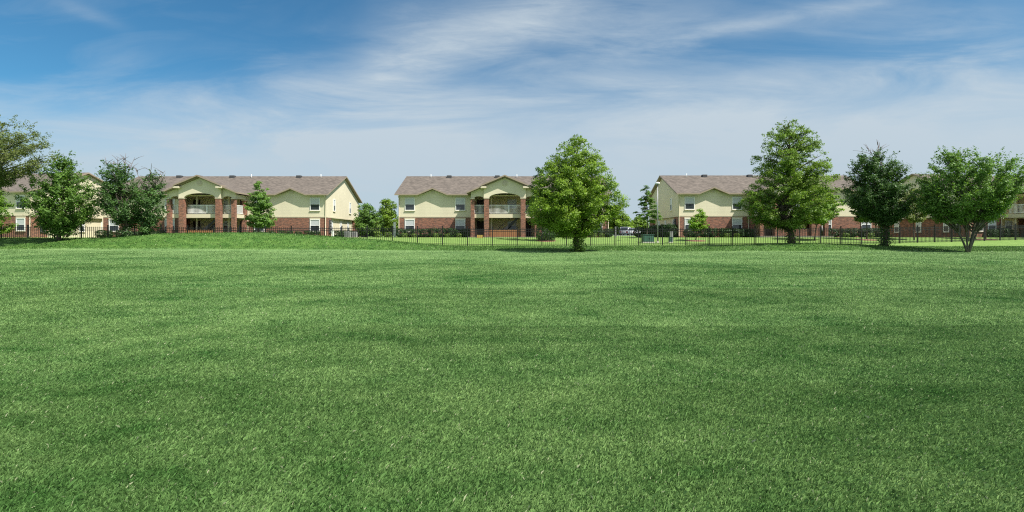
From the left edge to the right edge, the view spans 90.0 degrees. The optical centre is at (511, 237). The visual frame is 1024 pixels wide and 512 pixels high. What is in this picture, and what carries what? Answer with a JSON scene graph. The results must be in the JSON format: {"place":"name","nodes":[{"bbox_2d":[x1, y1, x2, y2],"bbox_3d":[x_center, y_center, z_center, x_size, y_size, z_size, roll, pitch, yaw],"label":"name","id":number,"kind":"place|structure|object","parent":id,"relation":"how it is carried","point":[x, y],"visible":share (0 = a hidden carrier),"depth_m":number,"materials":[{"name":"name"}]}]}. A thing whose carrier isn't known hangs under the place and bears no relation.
{"place":"outdoors","nodes":[
{"label":"outdoors","id":0,"kind":"place"},
{"bbox_2d":[0,232,1023,511],"bbox_3d":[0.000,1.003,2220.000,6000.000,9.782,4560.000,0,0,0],"label":"lawn","id":1,"kind":"structure","parent":0,"point":[608,241],"depth_m":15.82,"materials":[{"name":"green plant"}]},
{"bbox_2d":[0,191,17,234],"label":"tree","id":2,"kind":"object","parent":1,"relation":"on","point":[3,210],"visible":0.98,"depth_m":47.73,"materials":[{"name":"green plant"}]},
{"bbox_2d":[0,114,63,197],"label":"tall tree","id":3,"kind":"object","parent":1,"relation":"on","point":[17,172],"visible":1,"depth_m":41.43,"materials":[{"name":"green plant"}]},
{"bbox_2d":[0,171,104,236],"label":"apartment building","id":4,"kind":"structure","parent":1,"relation":"on","point":[20,218],"depth_m":63.71,"materials":[{"name":"beige"}]},
{"bbox_2d":[16,195,24,208],"bbox_3d":[-60.821,-4.405,63.362,1.300,1.670,0.075,0,0,8],"label":"window","id":5,"kind":"structure","parent":4,"relation":"in","point":[17,202],"depth_m":63.39,"materials":[{"name":"white glass"}]},
{"bbox_2d":[16,216,25,230],"bbox_3d":[-60.821,-1.710,63.362,1.380,1.780,0.075,0,0,8],"label":"window","id":6,"kind":"structure","parent":4,"relation":"in","point":[20,220],"depth_m":63.35,"materials":[{"name":"white paint"}]},
{"bbox_2d":[7,150,105,239],"bbox_3d":[-39.771,-3.629,45.277,6.493,8.198,6.342,0,0,0],"label":"maple tree","id":7,"kind":"object","parent":1,"relation":"on","point":[57,217],"visible":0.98,"depth_m":44.49,"materials":[{"name":"green plant"}]},
{"bbox_2d":[94,229,105,236],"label":"clipped bush","id":8,"kind":"object","parent":1,"relation":"on","point":[102,231],"visible":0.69,"depth_m":65.23,"materials":[{"name":"green plant"}]},
{"bbox_2d":[104,230,113,236],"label":"clipped bush","id":9,"kind":"object","parent":1,"relation":"on","point":[111,234],"visible":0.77,"depth_m":65.22,"materials":[{"name":"green plant"}]},
{"bbox_2d":[89,155,144,236],"bbox_3d":[-34.791,-3.702,45.572,4.206,7.715,4.018,0,0,-20],"label":"broadleaf tree","id":10,"kind":"object","parent":1,"relation":"on","point":[121,215],"visible":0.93,"depth_m":45.17,"materials":[{"name":"green plant"}]},
{"bbox_2d":[126,163,172,234],"bbox_3d":[-32.785,-3.346,46.198,3.640,6.772,3.556,0,0,0],"label":"broadleaf tree","id":11,"kind":"object","parent":1,"relation":"on","point":[148,206],"visible":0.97,"depth_m":45.80,"materials":[{"name":"green plant"}]},
{"bbox_2d":[97,174,361,236],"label":"apartment building","id":12,"kind":"structure","parent":1,"relation":"on","point":[296,201],"depth_m":67.00,"materials":[{"name":"beige paint"}]},
{"bbox_2d":[109,218,118,231],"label":"window","id":13,"kind":"structure","parent":12,"relation":"in","point":[111,227],"depth_m":66.97,"materials":[{"name":"white paint"}]},
{"bbox_2d":[164,218,174,229],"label":"window","id":14,"kind":"structure","parent":12,"relation":"in","point":[164,218],"depth_m":66.96,"materials":[{"name":"grey glass"}]},
{"bbox_2d":[165,199,174,210],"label":"window","id":15,"kind":"structure","parent":12,"relation":"in","point":[165,199],"depth_m":66.97,"materials":[{"name":"white paint"}]},
{"bbox_2d":[192,221,200,229],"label":"door","id":16,"kind":"structure","parent":12,"relation":"in","point":[193,222],"depth_m":68.55,"materials":[{"name":"black glass"}]},
{"bbox_2d":[192,199,200,213],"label":"door","id":17,"kind":"structure","parent":12,"relation":"in","point":[193,200],"depth_m":68.55,"materials":[{"name":"grey metal"}]},
{"bbox_2d":[224,221,230,229],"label":"window","id":18,"kind":"structure","parent":12,"relation":"in","point":[225,222],"depth_m":68.56,"materials":[{"name":"black glass"}]},
{"bbox_2d":[224,199,230,208],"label":"window","id":19,"kind":"structure","parent":12,"relation":"in","point":[225,200],"depth_m":68.56,"materials":[{"name":"black glass"}]},
{"bbox_2d":[310,198,319,210],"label":"window","id":20,"kind":"structure","parent":12,"relation":"in","point":[314,202],"depth_m":66.97,"materials":[{"name":"white glass"}]},
{"bbox_2d":[310,218,319,229],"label":"window","id":21,"kind":"structure","parent":12,"relation":"in","point":[314,222],"depth_m":66.97,"materials":[{"name":"white paint"}]},
{"bbox_2d":[333,199,335,211],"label":"window","id":22,"kind":"structure","parent":12,"relation":"in","point":[334,200],"depth_m":70.15,"materials":[{"name":"white paint"}]},
{"bbox_2d":[242,181,276,231],"bbox_3d":[-29.301,-2.986,59.093,4.142,7.082,3.695,0,0,37],"label":"maple tree","id":23,"kind":"object","parent":1,"relation":"on","point":[258,218],"visible":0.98,"depth_m":58.48,"materials":[{"name":"green plant"}]},
{"bbox_2d":[303,231,312,234],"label":"clipped bush","id":24,"kind":"object","parent":1,"relation":"on","point":[307,232],"visible":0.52,"depth_m":65.39,"materials":[{"name":"green plant"}]},
{"bbox_2d":[334,231,340,236],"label":"clipped bush","id":25,"kind":"object","parent":1,"relation":"on","point":[338,233],"visible":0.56,"depth_m":68.08,"materials":[{"name":"green plant"}]},
{"bbox_2d":[344,231,350,236],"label":"air conditioner","id":26,"kind":"object","parent":1,"relation":"on","point":[346,233],"visible":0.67,"depth_m":69.14,"materials":[{"name":"metal"}]},
{"bbox_2d":[351,203,385,236],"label":"round tree","id":27,"kind":"object","parent":1,"relation":"on","point":[367,216],"visible":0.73,"depth_m":74.96,"materials":[{"name":"green plant"}]},
{"bbox_2d":[370,221,380,238],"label":"sapling","id":28,"kind":"object","parent":1,"relation":"on","point":[376,232],"visible":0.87,"depth_m":56.95,"materials":[{"name":"green plant"}]},
{"bbox_2d":[377,199,398,235],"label":"round tree","id":29,"kind":"object","parent":1,"relation":"on","point":[388,212],"visible":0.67,"depth_m":83.19,"materials":[{"name":"green plant"}]},
{"bbox_2d":[395,228,403,236],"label":"clipped bush","id":30,"kind":"object","parent":1,"relation":"on","point":[400,232],"visible":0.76,"depth_m":65.19,"materials":[{"name":"green plant"}]},
{"bbox_2d":[403,229,410,236],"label":"clipped bush","id":31,"kind":"object","parent":1,"relation":"on","point":[406,231],"visible":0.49,"depth_m":65.20,"materials":[{"name":"green plant"}]},
{"bbox_2d":[410,228,421,236],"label":"clipped bush","id":32,"kind":"object","parent":1,"relation":"on","point":[416,232],"visible":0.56,"depth_m":65.26,"materials":[{"name":"green plant"}]},
{"bbox_2d":[419,228,429,236],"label":"clipped bush","id":33,"kind":"object","parent":1,"relation":"on","point":[424,235],"visible":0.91,"depth_m":65.27,"materials":[{"name":"green plant"}]},
{"bbox_2d":[429,227,437,236],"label":"clipped bush","id":34,"kind":"object","parent":1,"relation":"on","point":[434,230],"visible":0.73,"depth_m":65.10,"materials":[{"name":"green plant"}]},
{"bbox_2d":[437,227,446,236],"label":"clipped bush","id":35,"kind":"object","parent":1,"relation":"on","point":[444,232],"visible":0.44,"depth_m":65.25,"materials":[{"name":"green plant"}]},
{"bbox_2d":[445,228,456,236],"bbox_3d":[-7.800,-0.602,65.365,1.416,1.330,1.648,0,0,-38],"label":"clipped bush","id":36,"kind":"object","parent":1,"relation":"on","point":[451,233],"visible":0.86,"depth_m":64.94,"materials":[{"name":"green plant"}]},
{"bbox_2d":[460,228,470,236],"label":"clipped bush","id":37,"kind":"object","parent":1,"relation":"on","point":[469,234],"visible":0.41,"depth_m":65.13,"materials":[{"name":"green plant"}]},
{"bbox_2d":[394,175,611,236],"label":"apartment building","id":38,"kind":"structure","parent":1,"relation":"on","point":[458,203],"depth_m":67.00,"materials":[{"name":"beige"}]},
{"bbox_2d":[404,218,414,229],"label":"window","id":39,"kind":"structure","parent":38,"relation":"in","point":[409,222],"depth_m":66.97,"materials":[{"name":"white paint"}]},
{"bbox_2d":[405,198,414,210],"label":"window","id":40,"kind":"structure","parent":38,"relation":"in","point":[409,202],"depth_m":66.97,"materials":[{"name":"white paint"}]},
{"bbox_2d":[455,198,464,210],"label":"window","id":41,"kind":"structure","parent":38,"relation":"in","point":[459,202],"depth_m":66.97,"materials":[{"name":"white paint"}]},
{"bbox_2d":[455,218,465,230],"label":"window","id":42,"kind":"structure","parent":38,"relation":"in","point":[459,222],"depth_m":66.97,"materials":[{"name":"grey glass"}]},
{"bbox_2d":[476,221,483,228],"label":"door","id":43,"kind":"structure","parent":38,"relation":"in","point":[479,224],"depth_m":68.55,"materials":[{"name":"grey metal"}]},
{"bbox_2d":[476,199,483,213],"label":"door","id":44,"kind":"structure","parent":38,"relation":"in","point":[478,201],"depth_m":68.55,"materials":[{"name":"black glass"}]},
{"bbox_2d":[508,221,515,228],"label":"window","id":45,"kind":"structure","parent":38,"relation":"in","point":[513,225],"depth_m":68.56,"materials":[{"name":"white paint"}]},
{"bbox_2d":[508,199,515,208],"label":"window","id":46,"kind":"structure","parent":38,"relation":"in","point":[511,202],"depth_m":68.56,"materials":[{"name":"grey glass"}]},
{"bbox_2d":[526,221,531,236],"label":"door","id":47,"kind":"structure","parent":38,"relation":"in","point":[527,222],"depth_m":68.55,"materials":[{"name":"grey metal"}]},
{"bbox_2d":[526,199,531,213],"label":"door","id":48,"kind":"structure","parent":38,"relation":"in","point":[528,200],"depth_m":68.55,"materials":[{"name":"grey metal"}]},
{"bbox_2d":[0,224,1023,245],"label":"iron fence","id":49,"kind":"object","parent":1,"relation":"on","point":[934,229],"visible":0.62,"depth_m":51.20,"materials":[{"name":"black metal"}]},
{"bbox_2d":[528,167,550,239],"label":"slim tree","id":50,"kind":"object","parent":1,"relation":"on","point":[535,176],"visible":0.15,"depth_m":57.95,"materials":[{"name":"green plant"}]},
{"bbox_2d":[535,225,555,240],"bbox_3d":[3.819,-0.718,57.985,2.459,2.346,2.236,0,0,0],"label":"evergreen shrub","id":51,"kind":"object","parent":1,"relation":"on","point":[538,234],"visible":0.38,"depth_m":57.40,"materials":[{"name":"green plant"}]},
{"bbox_2d":[525,132,629,251],"bbox_3d":[5.232,-3.429,41.156,8.512,9.669,8.093,0,0,0],"label":"rounded tree","id":52,"kind":"object","parent":1,"relation":"on","point":[564,219],"visible":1,"depth_m":39.69,"materials":[{"name":"green plant"}]},
{"bbox_2d":[603,230,613,236],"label":"clipped bush","id":53,"kind":"object","parent":1,"relation":"on","point":[608,233],"visible":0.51,"depth_m":65.44,"materials":[{"name":"green plant"}]},
{"bbox_2d":[609,209,635,234],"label":"round tree","id":54,"kind":"object","parent":1,"relation":"on","point":[621,221],"visible":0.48,"depth_m":124.66,"materials":[{"name":"green plant"}]},
{"bbox_2d":[633,227,644,236],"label":"clipped bush","id":55,"kind":"object","parent":1,"relation":"on","point":[635,234],"visible":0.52,"depth_m":75.92,"materials":[{"name":"green plant"}]},
{"bbox_2d":[630,215,648,234],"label":"round tree","id":56,"kind":"object","parent":1,"relation":"on","point":[637,222],"visible":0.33,"depth_m":126.56,"materials":[{"name":"green plant"}]},
{"bbox_2d":[632,185,662,233],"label":"slim tree","id":57,"kind":"object","parent":1,"relation":"on","point":[645,203],"visible":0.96,"depth_m":61.95,"materials":[{"name":"green plant"}]},
{"bbox_2d":[641,234,654,242],"bbox_3d":[14.840,0.216,56.000,1.310,1.080,1.110,0,0,0],"label":"transformer box","id":58,"kind":"object","parent":1,"relation":"on","point":[645,238],"visible":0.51,"depth_m":55.51,"materials":[{"name":"metal"}]},
{"bbox_2d":[652,225,659,236],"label":"clipped bush","id":59,"kind":"object","parent":1,"relation":"on","point":[654,230],"visible":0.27,"depth_m":71.51,"materials":[{"name":"green plant"}]},
{"bbox_2d":[655,182,659,242],"bbox_3d":[15.925,-2.649,56.000,0.537,6.820,0.537,0,0,0],"label":"lamp post","id":60,"kind":"object","parent":1,"relation":"on","point":[657,184],"visible":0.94,"depth_m":55.94,"materials":[{"name":"metal"}]},
{"bbox_2d":[658,224,671,236],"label":"clipped bush","id":61,"kind":"object","parent":1,"relation":"on","point":[661,225],"visible":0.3,"depth_m":68.98,"materials":[{"name":"green plant"}]},
{"bbox_2d":[661,223,677,236],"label":"clipped bush","id":62,"kind":"object","parent":1,"relation":"on","point":[667,226],"visible":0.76,"depth_m":67.06,"materials":[{"name":"green plant"}]},
{"bbox_2d":[682,230,693,236],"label":"clipped bush","id":63,"kind":"object","parent":1,"relation":"on","point":[692,235],"visible":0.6,"depth_m":65.03,"materials":[{"name":"green plant"}]},
{"bbox_2d":[688,208,709,239],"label":"tree","id":64,"kind":"object","parent":1,"relation":"on","point":[700,218],"visible":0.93,"depth_m":57.59,"materials":[{"name":"green plant"}]},
{"bbox_2d":[697,228,710,236],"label":"clipped bush","id":65,"kind":"object","parent":1,"relation":"on","point":[702,234],"visible":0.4,"depth_m":65.02,"materials":[{"name":"green plant"}]},
{"bbox_2d":[710,227,717,236],"bbox_3d":[25.606,-0.625,65.426,1.482,1.376,1.772,0,0,23],"label":"clipped bush","id":66,"kind":"object","parent":1,"relation":"on","point":[713,232],"visible":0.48,"depth_m":64.84,"materials":[{"name":"green plant"}]},
{"bbox_2d":[716,228,727,236],"bbox_3d":[26.681,-0.572,65.326,1.566,1.264,1.346,0,0,-29],"label":"clipped bush","id":67,"kind":"object","parent":1,"relation":"on","point":[719,233],"visible":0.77,"depth_m":64.99,"materials":[{"name":"green plant"}]},
{"bbox_2d":[729,228,740,236],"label":"clipped bush","id":68,"kind":"object","parent":1,"relation":"on","point":[736,232],"visible":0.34,"depth_m":65.16,"materials":[{"name":"green plant"}]},
{"bbox_2d":[738,228,746,236],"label":"clipped bush","id":69,"kind":"object","parent":1,"relation":"on","point":[741,232],"visible":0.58,"depth_m":65.22,"materials":[{"name":"green plant"}]},
{"bbox_2d":[745,228,753,236],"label":"clipped bush","id":70,"kind":"object","parent":1,"relation":"on","point":[747,232],"visible":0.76,"depth_m":65.09,"materials":[{"name":"green plant"}]},
{"bbox_2d":[649,174,882,236],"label":"apartment building","id":71,"kind":"structure","parent":1,"relation":"on","point":[682,199],"depth_m":67.00,"materials":[{"name":"beige"}]},
{"bbox_2d":[684,217,690,230],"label":"window","id":72,"kind":"structure","parent":71,"relation":"in","point":[686,218],"depth_m":66.97,"materials":[{"name":"white paint"}]},
{"bbox_2d":[685,197,694,209],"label":"window","id":73,"kind":"structure","parent":71,"relation":"in","point":[689,201],"depth_m":66.97,"materials":[{"name":"white glass"}]},
{"bbox_2d":[732,197,741,209],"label":"window","id":74,"kind":"structure","parent":71,"relation":"in","point":[735,200],"depth_m":66.97,"materials":[{"name":"grey glass"}]},
{"bbox_2d":[732,217,741,228],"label":"window","id":75,"kind":"structure","parent":71,"relation":"in","point":[736,221],"depth_m":66.97,"materials":[{"name":"grey glass"}]},
{"bbox_2d":[821,220,831,230],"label":"window","id":76,"kind":"structure","parent":71,"relation":"in","point":[830,223],"depth_m":66.97,"materials":[{"name":"white paint"}]},
{"bbox_2d":[861,222,870,228],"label":"window","id":77,"kind":"structure","parent":71,"relation":"in","point":[863,225],"depth_m":66.97,"materials":[{"name":"white paint"}]},
{"bbox_2d":[734,118,841,243],"bbox_3d":[25.371,-5.216,47.421,9.099,12.118,8.545,0,0,0],"label":"conical tree","id":78,"kind":"object","parent":1,"relation":"on","point":[798,188],"visible":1,"depth_m":46.39,"materials":[{"name":"green plant"}]},
{"bbox_2d":[799,188,845,240],"bbox_3d":[35.474,-2.650,58.611,4.682,6.527,4.723,0,0,0],"label":"tree","id":79,"kind":"object","parent":1,"relation":"on","point":[834,209],"visible":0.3,"depth_m":57.78,"materials":[{"name":"green plant"}]},
{"bbox_2d":[829,228,838,236],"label":"clipped bush","id":80,"kind":"object","parent":1,"relation":"on","point":[833,232],"visible":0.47,"depth_m":65.39,"materials":[{"name":"green plant"}]},
{"bbox_2d":[846,227,857,236],"bbox_3d":[43.418,-0.621,65.486,1.474,1.369,1.762,0,0,36],"label":"clipped bush","id":81,"kind":"object","parent":1,"relation":"on","point":[852,232],"visible":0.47,"depth_m":64.97,"materials":[{"name":"green plant"}]},
{"bbox_2d":[849,193,872,238],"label":"tree","id":82,"kind":"object","parent":1,"relation":"on","point":[858,218],"visible":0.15,"depth_m":59.78,"materials":[{"name":"green plant"}]},
{"bbox_2d":[862,227,875,234],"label":"clipped bush","id":83,"kind":"object","parent":1,"relation":"on","point":[869,231],"visible":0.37,"depth_m":65.06,"materials":[{"name":"green plant"}]},
{"bbox_2d":[840,139,919,245],"bbox_3d":[32.811,-3.844,46.003,6.605,9.813,6.185,0,0,0],"label":"broadleaf tree","id":84,"kind":"object","parent":1,"relation":"on","point":[885,210],"visible":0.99,"depth_m":45.06,"materials":[{"name":"green plant"}]},
{"bbox_2d":[897,188,926,239],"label":"tree","id":85,"kind":"object","parent":1,"relation":"on","point":[915,218],"visible":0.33,"depth_m":59.03,"materials":[{"name":"green plant"}]},
{"bbox_2d":[878,174,1023,237],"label":"apartment building","id":86,"kind":"structure","parent":1,"relation":"on","point":[1015,212],"depth_m":67.77,"materials":[{"name":"beige"}]},
{"bbox_2d":[894,222,898,232],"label":"window","id":87,"kind":"structure","parent":86,"relation":"in","point":[897,225],"depth_m":74.08,"materials":[{"name":"white glass"}]},
{"bbox_2d":[915,222,920,232],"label":"window","id":88,"kind":"structure","parent":86,"relation":"in","point":[919,224],"depth_m":70.88,"materials":[{"name":"white paint"}]},
{"bbox_2d":[943,220,949,232],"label":"window","id":89,"kind":"structure","parent":86,"relation":"in","point":[944,225],"depth_m":67.36,"materials":[{"name":"grey glass"}]},
{"bbox_2d":[988,220,995,229],"bbox_3d":[60.831,-1.560,64.891,1.300,1.580,0.075,0,0,-12],"label":"window","id":90,"kind":"structure","parent":86,"relation":"in","point":[993,224],"depth_m":64.95,"materials":[{"name":"grey glass"}]},
{"bbox_2d":[1005,221,1011,230],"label":"window","id":91,"kind":"structure","parent":86,"relation":"in","point":[1007,223],"depth_m":67.52,"materials":[{"name":"grey glass"}]},
{"bbox_2d":[913,145,1023,251],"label":"spreading tree","id":92,"kind":"object","parent":1,"relation":"on","point":[986,198],"visible":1,"depth_m":40.49,"materials":[{"name":"green plant"}]},
{"bbox_2d":[986,229,998,236],"bbox_3d":[59.526,-0.523,63.426,1.490,1.158,1.246,0,0,-29],"label":"clipped bush","id":93,"kind":"object","parent":1,"relation":"on","point":[993,232],"visible":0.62,"depth_m":63.19,"materials":[{"name":"green plant"}]},
{"bbox_2d":[994,228,1010,236],"bbox_3d":[60.929,-0.601,63.711,1.585,1.330,1.370,0,0,17],"label":"clipped bush","id":94,"kind":"object","parent":1,"relation":"on","point":[1005,233],"visible":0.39,"depth_m":63.43,"materials":[{"name":"green plant"}]},
{"bbox_2d":[1006,230,1018,236],"bbox_3d":[62.420,-0.504,63.924,1.148,1.114,1.328,0,0,-12],"label":"clipped bush","id":95,"kind":"object","parent":1,"relation":"on","point":[1012,232],"visible":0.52,"depth_m":63.61,"materials":[{"name":"green plant"}]},
{"bbox_2d":[0,0,1023,228],"label":"sky","id":96,"kind":"structure","parent":0,"point":[376,94],"materials":[{"name":"blue"}]},
{"bbox_2d":[621,227,630,234],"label":"parked car","id":97,"kind":"object","parent":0,"point":[623,233],"visible":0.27,"depth_m":106.08,"materials":[{"name":"silver metal"}]}
]}

